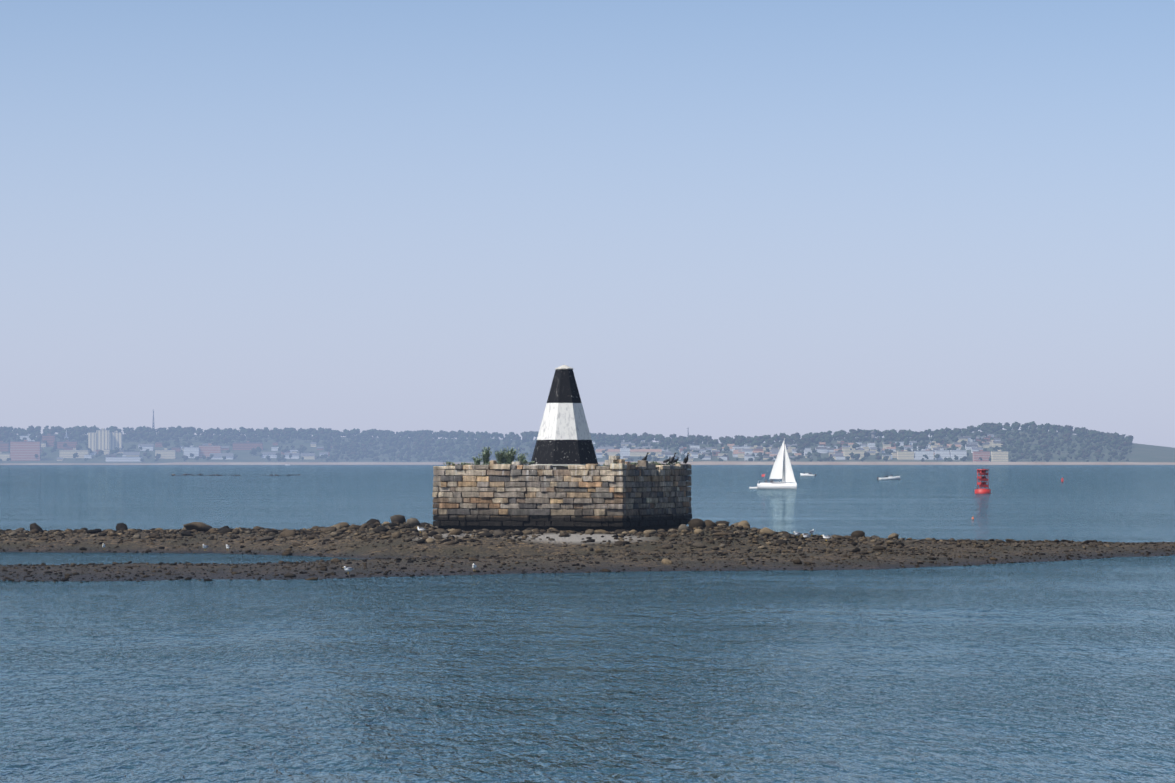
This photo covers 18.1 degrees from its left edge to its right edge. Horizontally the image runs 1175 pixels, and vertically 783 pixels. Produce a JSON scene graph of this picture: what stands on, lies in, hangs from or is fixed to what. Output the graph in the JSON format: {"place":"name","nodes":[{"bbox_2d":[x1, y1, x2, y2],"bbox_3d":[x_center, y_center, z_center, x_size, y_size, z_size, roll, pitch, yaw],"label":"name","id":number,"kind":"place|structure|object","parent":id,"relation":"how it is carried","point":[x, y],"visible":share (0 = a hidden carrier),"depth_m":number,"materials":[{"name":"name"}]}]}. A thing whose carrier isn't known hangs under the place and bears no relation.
{"place":"outdoors","nodes":[
{"label":"outdoors","id":0,"kind":"place"},
{"bbox_2d":[0,465,1174,782],"bbox_3d":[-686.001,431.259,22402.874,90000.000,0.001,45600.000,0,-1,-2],"label":"water","id":1,"kind":"structure","parent":0,"point":[1056,671],"depth_m":108.28,"materials":[{"name":"blue liquid"}]},
{"bbox_2d":[171,474,299,475],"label":"ledge rocks","id":2,"kind":"object","parent":1,"relation":"in","point":[222,475],"visible":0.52,"depth_m":1477.96,"materials":[{"name":"grey stone"}]},
{"bbox_2d":[757,438,796,488],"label":"sailboat","id":3,"kind":"object","parent":1,"relation":"on","point":[782,468],"visible":0.94,"depth_m":750.93,"materials":[{"name":"white fabric"}]},
{"bbox_2d":[800,472,815,475],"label":"motor boat","id":4,"kind":"object","parent":1,"relation":"on","point":[806,474],"visible":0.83,"depth_m":1409.81,"materials":[{"name":"white plastic"}]},
{"bbox_2d":[877,472,899,479],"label":"motor boat","id":5,"kind":"object","parent":1,"relation":"on","point":[890,477],"visible":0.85,"depth_m":1127.85,"materials":[{"name":"white plastic"}]},
{"bbox_2d":[975,468,990,493],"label":"red buoy","id":6,"kind":"object","parent":1,"relation":"on","point":[982,471],"visible":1,"depth_m":643.84,"materials":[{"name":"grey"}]},
{"bbox_2d":[0,524,1174,580],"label":"spit ground","id":7,"kind":"structure","parent":0,"point":[480,550],"depth_m":209.10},
{"bbox_2d":[343,566,352,573],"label":"gull","id":8,"kind":"object","parent":7,"relation":"on","point":[347,569],"visible":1,"depth_m":176.75,"materials":[{"name":"white"}]},
{"bbox_2d":[30,515,898,539],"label":"boulders","id":9,"kind":"object","parent":7,"relation":"on","point":[413,522],"visible":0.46,"depth_m":223.60,"materials":[{"name":"brown stone"}]},
{"bbox_2d":[432,460,691,531],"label":"monument granite base","id":10,"kind":"object","parent":7,"relation":"on","point":[643,495],"visible":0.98,"depth_m":220.22,"materials":[{"name":"beige stone"}]},
{"bbox_2d":[472,446,527,464],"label":"shrub","id":11,"kind":"object","parent":10,"relation":"on","point":[505,457],"visible":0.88,"depth_m":221.80,"materials":[{"name":"green plant"}]},
{"bbox_2d":[444,459,679,465],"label":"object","id":12,"kind":"object","parent":10,"relation":"on","point":[529,463],"visible":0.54,"depth_m":221.80,"materials":[{"name":"green plant"}]},
{"bbox_2d":[531,365,599,465],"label":"monument pyramid","id":13,"kind":"object","parent":10,"relation":"on","point":[564,438],"visible":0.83,"depth_m":224.45,"materials":[{"name":"paint"}]},
{"bbox_2d":[512,456,629,464],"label":"monument loose blocks","id":14,"kind":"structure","parent":10,"relation":"on","point":[615,459],"depth_m":218.59,"materials":[{"name":"beige stone"}]},
{"bbox_2d":[667,453,677,464],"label":"cormorant","id":15,"kind":"object","parent":10,"relation":"on","point":[671,460],"visible":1,"depth_m":226.26,"materials":[{"name":"black"}]},
{"bbox_2d":[683,453,688,463],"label":"cormorant","id":16,"kind":"object","parent":10,"relation":"on","point":[685,460],"visible":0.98,"depth_m":228.50,"materials":[{"name":"black"}]},
{"bbox_2d":[0,521,1174,582],"bbox_3d":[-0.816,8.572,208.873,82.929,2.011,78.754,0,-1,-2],"label":"spit rocks","id":17,"kind":"object","parent":7,"relation":"on","point":[723,544],"visible":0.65,"depth_m":212.34,"materials":[{"name":"brown stone"}]},
{"bbox_2d":[0,430,1174,463],"bbox_3d":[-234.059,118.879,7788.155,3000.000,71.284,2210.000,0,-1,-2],"label":"shore land","id":18,"kind":"structure","parent":0,"point":[1145,453],"depth_m":6975.16,"materials":[{"name":"green plant"}]},
{"bbox_2d":[0,428,1007,461],"bbox_3d":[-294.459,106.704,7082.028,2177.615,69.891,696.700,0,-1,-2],"label":"shore buildings","id":19,"kind":"structure","parent":18,"relation":"on","point":[103,439],"depth_m":6939.59,"materials":[{"name":"brick"}]},
{"bbox_2d":[0,421,1133,462],"bbox_3d":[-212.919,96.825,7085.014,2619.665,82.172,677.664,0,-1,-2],"label":"shore trees","id":20,"kind":"object","parent":18,"relation":"on","point":[422,439],"visible":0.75,"depth_m":7145.34,"materials":[{"name":"green plant"}]},
{"bbox_2d":[871,430,875,440],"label":"water tower","id":21,"kind":"structure","parent":18,"relation":"on","point":[873,432],"depth_m":7264.25,"materials":[{"name":"grey metal"}]},
{"bbox_2d":[0,461,1174,464],"bbox_3d":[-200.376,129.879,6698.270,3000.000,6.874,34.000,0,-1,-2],"label":"beach","id":22,"kind":"structure","parent":0,"point":[707,463],"depth_m":6709.06,"materials":[{"name":"beige sand"}]}
]}

